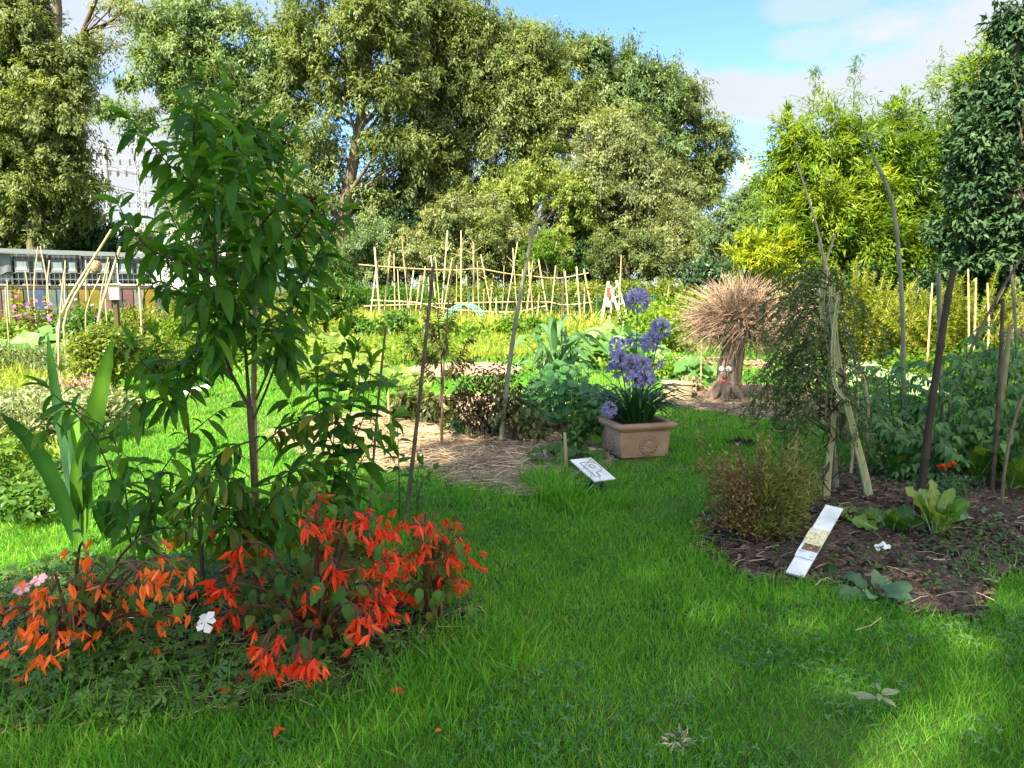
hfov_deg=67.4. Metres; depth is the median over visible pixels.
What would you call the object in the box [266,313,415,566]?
peach sapling
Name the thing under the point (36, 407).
sage bush
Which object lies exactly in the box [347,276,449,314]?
hedge
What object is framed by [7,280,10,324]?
bamboo cane
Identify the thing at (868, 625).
fallen twig
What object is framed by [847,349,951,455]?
tomato plant
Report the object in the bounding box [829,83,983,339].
bamboo clump
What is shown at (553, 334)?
corn plant
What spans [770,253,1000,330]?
shrub
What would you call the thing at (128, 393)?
sage bush
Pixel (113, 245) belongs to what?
shrub
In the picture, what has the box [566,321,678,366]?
squash patch
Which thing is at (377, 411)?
bamboo cane
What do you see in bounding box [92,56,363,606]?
peach tree
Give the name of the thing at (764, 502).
browning bush
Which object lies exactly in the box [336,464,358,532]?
green weed
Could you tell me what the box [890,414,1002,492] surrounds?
tomato plant
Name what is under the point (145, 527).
peach sapling
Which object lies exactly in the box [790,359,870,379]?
cabbage patch
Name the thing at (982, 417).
tomato plant
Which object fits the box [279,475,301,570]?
green weed
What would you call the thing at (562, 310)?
bamboo cane
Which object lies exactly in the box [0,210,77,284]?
shrub
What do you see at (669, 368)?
leafy bush
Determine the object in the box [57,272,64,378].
bamboo cane
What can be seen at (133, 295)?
tank stand
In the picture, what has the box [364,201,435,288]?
shrub
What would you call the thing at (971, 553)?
bed weeds
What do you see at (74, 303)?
painted board
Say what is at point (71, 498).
strap leaf plant
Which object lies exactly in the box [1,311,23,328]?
mallow
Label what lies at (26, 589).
pink flower
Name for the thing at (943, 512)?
chard plant
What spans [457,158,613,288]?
leafy tree
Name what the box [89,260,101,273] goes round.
woven ball
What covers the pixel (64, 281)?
bamboo cane
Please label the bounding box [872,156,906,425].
bamboo cane
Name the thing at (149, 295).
painted board
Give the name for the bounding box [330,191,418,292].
shade shrub
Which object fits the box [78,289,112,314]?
tank stand
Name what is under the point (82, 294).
painted board
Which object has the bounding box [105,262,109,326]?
bamboo cane
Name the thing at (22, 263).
water tank
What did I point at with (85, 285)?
bamboo cane
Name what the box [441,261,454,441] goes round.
bamboo cane
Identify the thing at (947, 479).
marigold plant
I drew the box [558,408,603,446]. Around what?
green weed
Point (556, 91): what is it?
leafy tree
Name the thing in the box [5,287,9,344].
bamboo cane
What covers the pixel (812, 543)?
plant label sign
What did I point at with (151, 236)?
shrub
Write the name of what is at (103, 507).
strap leaf plant
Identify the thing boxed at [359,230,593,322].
bamboo trellis
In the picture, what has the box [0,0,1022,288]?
sky
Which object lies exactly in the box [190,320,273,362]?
leafy bush
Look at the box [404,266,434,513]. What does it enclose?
bamboo cane
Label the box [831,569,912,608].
leaf rosette
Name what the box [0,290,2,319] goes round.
painted board
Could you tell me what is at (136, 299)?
painted board
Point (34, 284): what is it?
bamboo cane
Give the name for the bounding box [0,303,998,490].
meadow grass
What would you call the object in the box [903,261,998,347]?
shrub
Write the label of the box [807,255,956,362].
willow shrub
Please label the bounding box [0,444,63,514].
nettle patch
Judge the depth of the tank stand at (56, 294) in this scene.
24.72 m
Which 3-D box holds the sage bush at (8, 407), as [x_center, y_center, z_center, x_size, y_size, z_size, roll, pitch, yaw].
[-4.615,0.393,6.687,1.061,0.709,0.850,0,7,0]
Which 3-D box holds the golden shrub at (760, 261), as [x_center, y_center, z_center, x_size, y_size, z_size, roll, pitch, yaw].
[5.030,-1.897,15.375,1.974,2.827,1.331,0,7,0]
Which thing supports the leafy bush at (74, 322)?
on the ground at (716, 683)
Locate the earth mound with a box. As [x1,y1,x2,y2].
[723,437,755,446]
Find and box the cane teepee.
[794,161,869,487]
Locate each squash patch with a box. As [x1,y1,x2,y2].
[52,342,69,354]
[250,327,363,359]
[274,349,392,384]
[340,360,435,393]
[532,327,603,362]
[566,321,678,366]
[598,326,698,351]
[655,356,716,386]
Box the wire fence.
[468,291,684,317]
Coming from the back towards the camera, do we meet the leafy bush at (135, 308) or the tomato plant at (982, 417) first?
the leafy bush at (135, 308)
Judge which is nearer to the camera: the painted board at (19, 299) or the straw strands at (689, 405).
the straw strands at (689, 405)
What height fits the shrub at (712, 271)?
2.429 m
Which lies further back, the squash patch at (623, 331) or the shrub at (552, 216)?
the shrub at (552, 216)
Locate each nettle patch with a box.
[0,423,45,477]
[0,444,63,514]
[0,469,94,531]
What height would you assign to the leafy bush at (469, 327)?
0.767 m
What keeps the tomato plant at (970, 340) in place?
on the ground at (716, 683)
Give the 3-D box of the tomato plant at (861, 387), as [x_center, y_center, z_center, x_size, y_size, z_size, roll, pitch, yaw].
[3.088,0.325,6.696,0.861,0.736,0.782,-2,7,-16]
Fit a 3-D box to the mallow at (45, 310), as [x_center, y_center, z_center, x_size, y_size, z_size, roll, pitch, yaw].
[-10.699,-1.382,17.991,0.498,1.050,0.400,-2,8,-19]
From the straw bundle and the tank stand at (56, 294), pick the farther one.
the tank stand at (56, 294)
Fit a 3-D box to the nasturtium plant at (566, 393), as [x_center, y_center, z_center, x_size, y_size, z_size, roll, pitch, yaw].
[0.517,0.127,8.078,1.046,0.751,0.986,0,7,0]
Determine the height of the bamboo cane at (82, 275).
2.522 m
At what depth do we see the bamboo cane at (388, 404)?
7.67 m
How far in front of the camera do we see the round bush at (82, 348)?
10.60 m
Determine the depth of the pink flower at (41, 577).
3.07 m
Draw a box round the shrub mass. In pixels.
[685,180,772,292]
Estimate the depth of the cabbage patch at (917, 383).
11.01 m
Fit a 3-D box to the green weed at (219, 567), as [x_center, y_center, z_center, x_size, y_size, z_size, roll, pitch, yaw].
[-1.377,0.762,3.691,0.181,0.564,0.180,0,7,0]
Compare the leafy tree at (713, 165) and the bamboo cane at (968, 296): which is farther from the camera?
the leafy tree at (713, 165)
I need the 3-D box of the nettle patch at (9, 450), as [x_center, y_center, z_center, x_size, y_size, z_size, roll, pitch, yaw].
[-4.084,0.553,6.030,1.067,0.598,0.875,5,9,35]
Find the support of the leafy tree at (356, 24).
on the ground at (716, 683)
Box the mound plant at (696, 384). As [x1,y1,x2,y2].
[678,374,708,390]
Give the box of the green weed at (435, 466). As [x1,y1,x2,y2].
[408,462,441,524]
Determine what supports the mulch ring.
on the ground at (716, 683)
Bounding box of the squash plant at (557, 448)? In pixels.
[524,441,609,471]
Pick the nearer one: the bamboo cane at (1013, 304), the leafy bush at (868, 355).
the bamboo cane at (1013, 304)
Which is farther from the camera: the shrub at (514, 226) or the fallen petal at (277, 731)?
the shrub at (514, 226)
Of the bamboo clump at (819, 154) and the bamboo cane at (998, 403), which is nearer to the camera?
the bamboo cane at (998, 403)
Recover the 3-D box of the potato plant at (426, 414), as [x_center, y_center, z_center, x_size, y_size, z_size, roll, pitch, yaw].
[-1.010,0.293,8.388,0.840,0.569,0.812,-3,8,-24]
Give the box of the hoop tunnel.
[443,304,484,319]
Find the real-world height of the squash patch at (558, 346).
0.828 m
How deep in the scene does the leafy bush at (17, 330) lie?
16.95 m
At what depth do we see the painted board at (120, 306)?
25.09 m
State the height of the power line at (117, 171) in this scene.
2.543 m
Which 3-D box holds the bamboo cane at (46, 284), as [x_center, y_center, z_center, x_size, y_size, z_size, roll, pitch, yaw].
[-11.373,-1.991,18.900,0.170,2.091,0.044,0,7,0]
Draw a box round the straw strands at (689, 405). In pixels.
[655,383,899,424]
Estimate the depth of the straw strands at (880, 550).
4.25 m
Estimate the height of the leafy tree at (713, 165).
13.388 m
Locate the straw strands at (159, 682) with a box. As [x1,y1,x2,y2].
[0,557,493,735]
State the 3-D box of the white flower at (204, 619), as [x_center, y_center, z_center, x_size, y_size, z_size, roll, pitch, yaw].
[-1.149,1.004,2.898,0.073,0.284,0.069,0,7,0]
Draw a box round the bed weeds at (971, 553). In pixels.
[730,462,1023,595]
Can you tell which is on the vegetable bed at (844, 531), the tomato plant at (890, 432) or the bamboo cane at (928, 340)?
the tomato plant at (890, 432)
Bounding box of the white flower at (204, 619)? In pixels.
[196,612,215,670]
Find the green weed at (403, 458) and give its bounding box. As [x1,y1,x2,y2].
[383,417,412,518]
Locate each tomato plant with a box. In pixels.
[809,376,887,460]
[824,405,943,480]
[827,360,932,437]
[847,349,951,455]
[881,354,1006,472]
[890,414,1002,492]
[897,335,1021,433]
[920,344,1023,452]
[949,380,1023,481]
[961,321,1023,421]
[988,351,1023,446]
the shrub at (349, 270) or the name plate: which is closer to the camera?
the name plate
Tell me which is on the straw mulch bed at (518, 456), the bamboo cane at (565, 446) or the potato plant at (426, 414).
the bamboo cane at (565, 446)
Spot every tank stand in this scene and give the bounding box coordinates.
[10,289,46,314]
[45,289,78,306]
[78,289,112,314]
[120,289,151,310]
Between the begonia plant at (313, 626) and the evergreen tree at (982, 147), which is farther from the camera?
the evergreen tree at (982, 147)
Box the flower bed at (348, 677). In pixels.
[0,565,463,727]
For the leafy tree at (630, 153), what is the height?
9.565 m
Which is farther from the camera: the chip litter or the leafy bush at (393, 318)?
the leafy bush at (393, 318)
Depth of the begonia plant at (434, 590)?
3.29 m
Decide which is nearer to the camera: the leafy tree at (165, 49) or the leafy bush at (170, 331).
the leafy bush at (170, 331)
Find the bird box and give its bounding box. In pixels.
[109,284,120,331]
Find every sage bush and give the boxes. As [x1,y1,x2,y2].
[0,381,69,423]
[0,390,87,444]
[0,396,52,441]
[10,379,92,405]
[27,383,140,431]
[85,385,142,425]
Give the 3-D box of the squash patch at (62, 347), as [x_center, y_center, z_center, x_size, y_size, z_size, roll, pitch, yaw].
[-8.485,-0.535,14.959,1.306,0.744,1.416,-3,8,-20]
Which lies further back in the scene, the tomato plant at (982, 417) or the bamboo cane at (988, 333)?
the bamboo cane at (988, 333)
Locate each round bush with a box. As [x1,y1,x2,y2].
[57,319,166,388]
[115,331,193,386]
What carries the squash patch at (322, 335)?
on the ground at (716, 683)
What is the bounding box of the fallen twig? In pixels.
[855,617,881,630]
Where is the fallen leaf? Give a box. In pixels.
[849,682,899,706]
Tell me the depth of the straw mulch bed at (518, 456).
6.66 m
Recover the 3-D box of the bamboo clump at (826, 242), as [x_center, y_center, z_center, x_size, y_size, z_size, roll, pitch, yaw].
[8.839,-3.144,18.901,6.489,4.314,3.956,0,7,0]
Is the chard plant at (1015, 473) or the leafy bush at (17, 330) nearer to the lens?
the chard plant at (1015, 473)
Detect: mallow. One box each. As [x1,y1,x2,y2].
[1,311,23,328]
[9,284,26,326]
[19,298,38,328]
[42,291,80,322]
[43,302,64,324]
[87,304,112,321]
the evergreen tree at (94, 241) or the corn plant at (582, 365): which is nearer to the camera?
the corn plant at (582, 365)
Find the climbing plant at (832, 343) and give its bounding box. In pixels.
[718,254,894,499]
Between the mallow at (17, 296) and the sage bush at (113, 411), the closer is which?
the sage bush at (113, 411)
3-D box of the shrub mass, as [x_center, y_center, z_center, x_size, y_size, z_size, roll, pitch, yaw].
[7.783,-4.595,26.899,3.520,5.053,3.323,0,7,0]
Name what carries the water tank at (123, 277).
on the tank stand at (133, 295)
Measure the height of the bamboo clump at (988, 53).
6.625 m
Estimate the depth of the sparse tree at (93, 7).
27.57 m
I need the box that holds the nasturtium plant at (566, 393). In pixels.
[514,359,608,432]
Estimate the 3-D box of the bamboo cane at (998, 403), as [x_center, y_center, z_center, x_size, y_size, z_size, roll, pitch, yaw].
[3.450,0.136,5.460,0.062,1.484,0.037,0,7,0]
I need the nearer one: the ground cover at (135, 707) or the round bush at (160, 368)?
the ground cover at (135, 707)
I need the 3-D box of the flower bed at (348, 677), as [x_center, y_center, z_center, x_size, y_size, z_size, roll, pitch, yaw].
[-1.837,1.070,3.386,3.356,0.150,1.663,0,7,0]
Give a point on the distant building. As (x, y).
(177, 281)
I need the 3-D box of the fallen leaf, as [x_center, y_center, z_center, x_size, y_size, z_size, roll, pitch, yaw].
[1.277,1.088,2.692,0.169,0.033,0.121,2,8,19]
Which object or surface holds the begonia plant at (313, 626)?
on the flower bed at (348, 677)
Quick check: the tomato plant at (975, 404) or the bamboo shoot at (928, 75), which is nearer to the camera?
the tomato plant at (975, 404)
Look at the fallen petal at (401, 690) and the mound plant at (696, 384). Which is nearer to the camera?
the fallen petal at (401, 690)
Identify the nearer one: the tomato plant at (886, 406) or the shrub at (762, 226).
the tomato plant at (886, 406)
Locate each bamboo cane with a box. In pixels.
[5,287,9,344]
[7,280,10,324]
[25,271,29,302]
[33,247,38,328]
[40,246,50,317]
[46,260,49,318]
[56,229,111,362]
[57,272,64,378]
[62,268,90,362]
[64,260,65,309]
[85,260,86,306]
[85,276,100,327]
[95,246,120,329]
[99,257,108,330]
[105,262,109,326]
[136,279,142,333]
[250,217,262,602]
[367,326,386,533]
[387,392,390,430]
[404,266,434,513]
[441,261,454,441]
[499,226,534,441]
[561,269,564,366]
[563,432,567,471]
[617,255,621,327]
[700,341,701,386]
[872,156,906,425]
[925,283,932,376]
[936,273,946,431]
[944,253,1023,433]
[967,269,969,348]
[973,278,976,349]
[986,283,989,348]
[989,326,1011,476]
[990,298,1004,491]
[1000,394,1023,504]
[1010,265,1019,385]
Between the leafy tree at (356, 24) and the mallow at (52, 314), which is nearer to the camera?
the mallow at (52, 314)
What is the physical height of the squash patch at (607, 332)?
0.694 m
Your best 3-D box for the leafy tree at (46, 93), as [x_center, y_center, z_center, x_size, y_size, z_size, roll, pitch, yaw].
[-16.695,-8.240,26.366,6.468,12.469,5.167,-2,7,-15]
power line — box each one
[89,166,152,176]
[98,162,151,177]
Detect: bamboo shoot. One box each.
[785,65,838,330]
[826,53,884,200]
[877,97,918,189]
[920,41,961,142]
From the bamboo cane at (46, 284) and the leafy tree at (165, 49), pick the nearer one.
the bamboo cane at (46, 284)
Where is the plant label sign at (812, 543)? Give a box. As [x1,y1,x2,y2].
[786,505,842,576]
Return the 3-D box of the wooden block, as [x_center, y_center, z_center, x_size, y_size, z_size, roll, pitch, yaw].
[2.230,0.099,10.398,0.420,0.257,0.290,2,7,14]
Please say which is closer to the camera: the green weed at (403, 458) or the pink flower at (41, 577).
the pink flower at (41, 577)
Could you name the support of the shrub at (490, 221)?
on the ground at (716, 683)
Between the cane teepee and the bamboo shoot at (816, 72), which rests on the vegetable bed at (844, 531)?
the cane teepee
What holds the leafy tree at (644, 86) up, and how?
on the ground at (716, 683)
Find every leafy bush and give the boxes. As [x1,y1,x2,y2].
[0,302,57,327]
[0,318,35,338]
[48,299,127,337]
[84,298,162,337]
[103,303,152,327]
[124,300,195,338]
[146,314,216,357]
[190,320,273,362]
[250,298,323,338]
[348,306,419,338]
[402,317,491,341]
[490,313,566,334]
[611,300,660,329]
[623,288,709,337]
[623,303,700,351]
[623,359,682,378]
[798,341,907,369]
[867,344,992,377]
[932,328,1023,395]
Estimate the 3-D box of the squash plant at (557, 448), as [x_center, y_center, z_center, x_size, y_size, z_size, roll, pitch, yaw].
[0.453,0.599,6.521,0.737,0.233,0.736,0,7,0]
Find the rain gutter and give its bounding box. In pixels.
[0,248,157,256]
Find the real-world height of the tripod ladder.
1.528 m
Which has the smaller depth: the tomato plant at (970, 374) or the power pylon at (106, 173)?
the tomato plant at (970, 374)
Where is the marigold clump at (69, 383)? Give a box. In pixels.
[60,378,83,389]
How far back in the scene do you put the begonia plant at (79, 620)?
2.82 m
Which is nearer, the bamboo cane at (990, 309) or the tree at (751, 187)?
the bamboo cane at (990, 309)
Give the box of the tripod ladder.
[601,280,626,325]
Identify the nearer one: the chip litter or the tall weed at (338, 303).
the chip litter
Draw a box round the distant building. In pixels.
[49,220,284,294]
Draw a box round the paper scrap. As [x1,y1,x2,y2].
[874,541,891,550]
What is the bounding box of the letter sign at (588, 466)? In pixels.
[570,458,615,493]
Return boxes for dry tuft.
[661,725,695,755]
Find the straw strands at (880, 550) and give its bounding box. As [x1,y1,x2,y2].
[696,439,1023,618]
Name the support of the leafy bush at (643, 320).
on the ground at (716, 683)
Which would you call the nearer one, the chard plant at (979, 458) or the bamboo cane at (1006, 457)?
the bamboo cane at (1006, 457)
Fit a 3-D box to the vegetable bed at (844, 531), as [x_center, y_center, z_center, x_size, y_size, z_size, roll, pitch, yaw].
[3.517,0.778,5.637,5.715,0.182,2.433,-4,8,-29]
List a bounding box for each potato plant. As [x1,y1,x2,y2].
[382,384,464,424]
[433,407,492,436]
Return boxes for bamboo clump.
[727,83,940,343]
[747,189,928,341]
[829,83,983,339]
[903,25,1023,351]
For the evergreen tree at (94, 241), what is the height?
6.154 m
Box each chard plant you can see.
[835,505,875,520]
[852,504,929,531]
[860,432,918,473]
[905,480,970,533]
[934,440,1019,484]
[980,439,1023,488]
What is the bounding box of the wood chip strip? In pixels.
[403,362,522,376]
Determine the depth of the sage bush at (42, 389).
8.53 m
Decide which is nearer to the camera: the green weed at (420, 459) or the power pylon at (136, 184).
the green weed at (420, 459)
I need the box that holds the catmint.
[29,369,111,388]
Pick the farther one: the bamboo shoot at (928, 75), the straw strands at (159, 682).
the bamboo shoot at (928, 75)
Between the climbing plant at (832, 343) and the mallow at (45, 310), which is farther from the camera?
the mallow at (45, 310)
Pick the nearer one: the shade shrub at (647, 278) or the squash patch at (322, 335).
the squash patch at (322, 335)
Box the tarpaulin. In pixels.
[0,253,11,274]
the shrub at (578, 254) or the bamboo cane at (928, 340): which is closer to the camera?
the bamboo cane at (928, 340)
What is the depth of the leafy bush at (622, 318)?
19.89 m
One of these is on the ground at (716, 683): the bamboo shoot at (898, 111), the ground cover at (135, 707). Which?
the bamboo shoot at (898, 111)
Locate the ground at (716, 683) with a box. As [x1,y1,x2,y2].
[0,289,1023,767]
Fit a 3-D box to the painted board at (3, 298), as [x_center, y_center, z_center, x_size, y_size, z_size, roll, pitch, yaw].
[-15.722,-2.307,23.967,0.264,1.273,0.030,-3,8,-23]
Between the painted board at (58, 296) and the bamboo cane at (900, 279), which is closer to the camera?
the bamboo cane at (900, 279)
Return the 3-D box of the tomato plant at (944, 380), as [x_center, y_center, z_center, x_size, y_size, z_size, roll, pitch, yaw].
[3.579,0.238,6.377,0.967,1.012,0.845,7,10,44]
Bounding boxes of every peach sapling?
[19,369,245,601]
[102,319,250,590]
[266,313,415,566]
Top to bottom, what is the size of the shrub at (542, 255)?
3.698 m
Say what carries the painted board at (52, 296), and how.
on the ground at (716, 683)
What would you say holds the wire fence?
on the ground at (716, 683)
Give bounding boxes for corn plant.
[507,327,578,408]
[511,315,607,400]
[527,321,612,402]
[534,348,593,400]
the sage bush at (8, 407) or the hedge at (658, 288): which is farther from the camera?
the hedge at (658, 288)
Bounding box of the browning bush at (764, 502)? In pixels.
[690,428,828,543]
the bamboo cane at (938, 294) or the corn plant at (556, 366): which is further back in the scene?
the corn plant at (556, 366)
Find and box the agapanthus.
[573,286,699,422]
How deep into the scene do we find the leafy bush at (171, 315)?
17.62 m
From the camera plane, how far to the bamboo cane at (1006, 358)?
5.82 m
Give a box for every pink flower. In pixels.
[12,583,30,629]
[29,573,47,632]
[61,635,76,658]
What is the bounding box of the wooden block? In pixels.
[661,380,692,398]
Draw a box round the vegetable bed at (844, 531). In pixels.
[711,453,1023,617]
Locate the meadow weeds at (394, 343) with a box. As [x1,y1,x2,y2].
[0,312,953,389]
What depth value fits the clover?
2.89 m
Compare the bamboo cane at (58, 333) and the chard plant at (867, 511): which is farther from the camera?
the bamboo cane at (58, 333)
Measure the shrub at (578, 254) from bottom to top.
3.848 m
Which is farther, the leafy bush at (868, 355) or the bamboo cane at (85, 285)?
the bamboo cane at (85, 285)
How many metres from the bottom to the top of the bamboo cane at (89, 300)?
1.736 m
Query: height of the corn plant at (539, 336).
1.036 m
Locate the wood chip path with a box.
[712,360,765,370]
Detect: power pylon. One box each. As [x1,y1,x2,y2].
[89,143,130,283]
[108,133,168,281]
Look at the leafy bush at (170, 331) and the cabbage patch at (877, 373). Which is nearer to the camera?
the cabbage patch at (877, 373)
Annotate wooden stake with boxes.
[914,266,957,515]
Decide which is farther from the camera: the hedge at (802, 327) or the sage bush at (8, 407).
the hedge at (802, 327)
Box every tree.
[0,0,126,284]
[4,197,115,284]
[50,0,155,284]
[91,0,340,293]
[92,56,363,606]
[244,0,453,289]
[368,0,539,291]
[377,181,528,299]
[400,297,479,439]
[435,7,607,286]
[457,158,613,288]
[554,97,716,282]
[555,23,698,288]
[659,58,754,288]
[742,151,793,290]
[906,0,1023,349]
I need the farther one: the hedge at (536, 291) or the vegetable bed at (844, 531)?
the hedge at (536, 291)
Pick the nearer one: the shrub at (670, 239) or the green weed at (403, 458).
the green weed at (403, 458)
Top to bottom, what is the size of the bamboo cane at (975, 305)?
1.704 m
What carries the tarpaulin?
on the water tank at (5, 277)
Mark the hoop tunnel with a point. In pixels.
(456, 307)
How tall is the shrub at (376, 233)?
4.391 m
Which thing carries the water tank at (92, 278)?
on the tank stand at (95, 289)
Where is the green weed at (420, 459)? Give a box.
[411,453,425,512]
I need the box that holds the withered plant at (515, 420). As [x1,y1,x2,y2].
[479,386,555,443]
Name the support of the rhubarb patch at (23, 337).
on the ground at (716, 683)
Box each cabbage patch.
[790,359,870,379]
[836,362,931,385]
[888,374,989,396]
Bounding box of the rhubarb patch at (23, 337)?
[0,320,79,353]
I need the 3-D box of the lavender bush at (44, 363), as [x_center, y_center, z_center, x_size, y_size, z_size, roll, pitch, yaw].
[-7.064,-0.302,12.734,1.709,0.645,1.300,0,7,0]
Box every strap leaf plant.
[0,332,112,548]
[93,456,137,540]
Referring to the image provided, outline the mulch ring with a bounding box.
[663,383,863,423]
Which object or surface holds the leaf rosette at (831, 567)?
on the vegetable bed at (844, 531)
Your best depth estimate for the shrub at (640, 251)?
31.25 m
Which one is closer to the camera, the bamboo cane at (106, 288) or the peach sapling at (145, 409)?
the peach sapling at (145, 409)
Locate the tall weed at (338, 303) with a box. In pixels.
[294,240,364,332]
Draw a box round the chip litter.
[675,356,777,369]
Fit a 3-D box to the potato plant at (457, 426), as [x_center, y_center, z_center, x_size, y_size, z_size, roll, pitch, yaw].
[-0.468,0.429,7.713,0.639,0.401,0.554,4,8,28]
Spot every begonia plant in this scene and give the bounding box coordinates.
[0,528,203,684]
[187,481,415,689]
[383,511,487,629]
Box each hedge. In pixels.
[148,279,360,319]
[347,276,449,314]
[426,274,567,322]
[555,274,709,322]
[694,292,839,334]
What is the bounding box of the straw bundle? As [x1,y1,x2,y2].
[667,257,821,400]
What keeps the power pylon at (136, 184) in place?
on the ground at (716, 683)
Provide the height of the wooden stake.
1.672 m
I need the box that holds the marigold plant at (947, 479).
[906,461,987,497]
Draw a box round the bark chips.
[694,454,1023,619]
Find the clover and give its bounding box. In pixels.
[0,434,1023,767]
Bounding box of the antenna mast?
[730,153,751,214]
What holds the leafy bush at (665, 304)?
on the ground at (716, 683)
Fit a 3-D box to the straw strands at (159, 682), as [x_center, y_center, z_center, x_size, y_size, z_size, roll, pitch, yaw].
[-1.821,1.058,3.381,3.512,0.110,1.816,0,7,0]
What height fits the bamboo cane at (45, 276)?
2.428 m
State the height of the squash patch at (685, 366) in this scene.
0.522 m
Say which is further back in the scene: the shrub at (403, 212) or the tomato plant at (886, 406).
the shrub at (403, 212)
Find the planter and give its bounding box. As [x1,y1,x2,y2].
[597,415,676,457]
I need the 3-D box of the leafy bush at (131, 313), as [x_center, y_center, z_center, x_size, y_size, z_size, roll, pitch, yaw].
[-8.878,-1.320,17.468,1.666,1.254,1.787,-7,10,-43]
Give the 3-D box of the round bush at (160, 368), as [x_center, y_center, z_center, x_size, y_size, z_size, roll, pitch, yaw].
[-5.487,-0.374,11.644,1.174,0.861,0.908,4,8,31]
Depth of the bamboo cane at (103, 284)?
15.36 m
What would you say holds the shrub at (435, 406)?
on the straw mulch bed at (518, 456)
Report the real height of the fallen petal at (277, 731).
0.015 m
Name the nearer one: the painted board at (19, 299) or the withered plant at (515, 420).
the withered plant at (515, 420)
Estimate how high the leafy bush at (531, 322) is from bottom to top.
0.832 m
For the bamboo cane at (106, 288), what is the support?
on the ground at (716, 683)
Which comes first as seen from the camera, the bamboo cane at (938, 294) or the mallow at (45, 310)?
the bamboo cane at (938, 294)
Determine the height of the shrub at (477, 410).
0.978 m
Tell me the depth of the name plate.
10.69 m
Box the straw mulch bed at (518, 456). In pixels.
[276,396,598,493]
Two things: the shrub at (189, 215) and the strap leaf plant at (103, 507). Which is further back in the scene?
the shrub at (189, 215)
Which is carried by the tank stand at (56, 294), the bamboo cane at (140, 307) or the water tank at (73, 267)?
the water tank at (73, 267)
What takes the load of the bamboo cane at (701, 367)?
on the ground at (716, 683)
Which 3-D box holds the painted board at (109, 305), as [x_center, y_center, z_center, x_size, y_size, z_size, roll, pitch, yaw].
[-13.182,-2.446,24.989,0.289,1.245,0.030,-3,8,-21]
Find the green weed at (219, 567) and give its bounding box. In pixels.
[212,484,241,588]
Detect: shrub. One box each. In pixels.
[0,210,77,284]
[67,217,141,284]
[110,223,206,289]
[153,177,327,280]
[293,246,362,303]
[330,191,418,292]
[338,213,416,291]
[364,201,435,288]
[410,158,616,231]
[410,206,512,288]
[432,354,542,438]
[464,215,723,290]
[471,208,563,286]
[514,226,575,284]
[547,230,631,287]
[581,223,687,287]
[638,196,721,287]
[674,245,780,295]
[717,221,814,358]
[723,202,794,283]
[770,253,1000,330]
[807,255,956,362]
[866,264,1023,367]
[867,287,944,370]
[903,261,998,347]
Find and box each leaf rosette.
[803,558,839,581]
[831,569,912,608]
[958,506,1004,525]
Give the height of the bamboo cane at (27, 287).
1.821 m
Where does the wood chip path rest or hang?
on the ground at (716, 683)
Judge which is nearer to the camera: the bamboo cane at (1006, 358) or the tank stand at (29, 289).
the bamboo cane at (1006, 358)
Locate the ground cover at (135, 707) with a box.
[0,546,482,734]
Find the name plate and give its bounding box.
[183,384,209,394]
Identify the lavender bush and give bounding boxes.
[0,339,63,374]
[29,352,124,378]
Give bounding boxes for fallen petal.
[273,726,284,736]
[392,686,402,693]
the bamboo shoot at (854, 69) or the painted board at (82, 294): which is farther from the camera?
the painted board at (82, 294)
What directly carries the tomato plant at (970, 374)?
on the ground at (716, 683)
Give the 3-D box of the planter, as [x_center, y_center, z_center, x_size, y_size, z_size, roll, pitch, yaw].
[1.110,0.465,6.964,0.570,0.304,0.570,-2,7,-16]
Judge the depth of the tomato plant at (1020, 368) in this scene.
6.45 m
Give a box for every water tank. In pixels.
[0,255,15,288]
[10,253,50,288]
[47,254,82,288]
[80,255,115,288]
[115,257,152,288]
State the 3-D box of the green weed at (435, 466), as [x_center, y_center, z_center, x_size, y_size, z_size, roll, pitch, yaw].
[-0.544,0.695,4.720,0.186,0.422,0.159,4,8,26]
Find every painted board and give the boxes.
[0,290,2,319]
[2,290,12,317]
[13,290,22,309]
[24,290,33,311]
[35,290,45,321]
[49,290,56,313]
[57,290,66,313]
[68,290,78,311]
[79,290,89,312]
[90,290,99,313]
[101,290,111,314]
[112,290,122,313]
[123,290,133,309]
[134,290,144,313]
[145,290,155,317]
[156,290,166,317]
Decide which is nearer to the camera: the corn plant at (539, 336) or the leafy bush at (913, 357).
the corn plant at (539, 336)
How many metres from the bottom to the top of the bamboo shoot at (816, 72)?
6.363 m
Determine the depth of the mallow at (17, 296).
18.36 m
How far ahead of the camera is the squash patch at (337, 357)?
12.22 m
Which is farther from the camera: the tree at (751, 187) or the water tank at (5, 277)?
the tree at (751, 187)

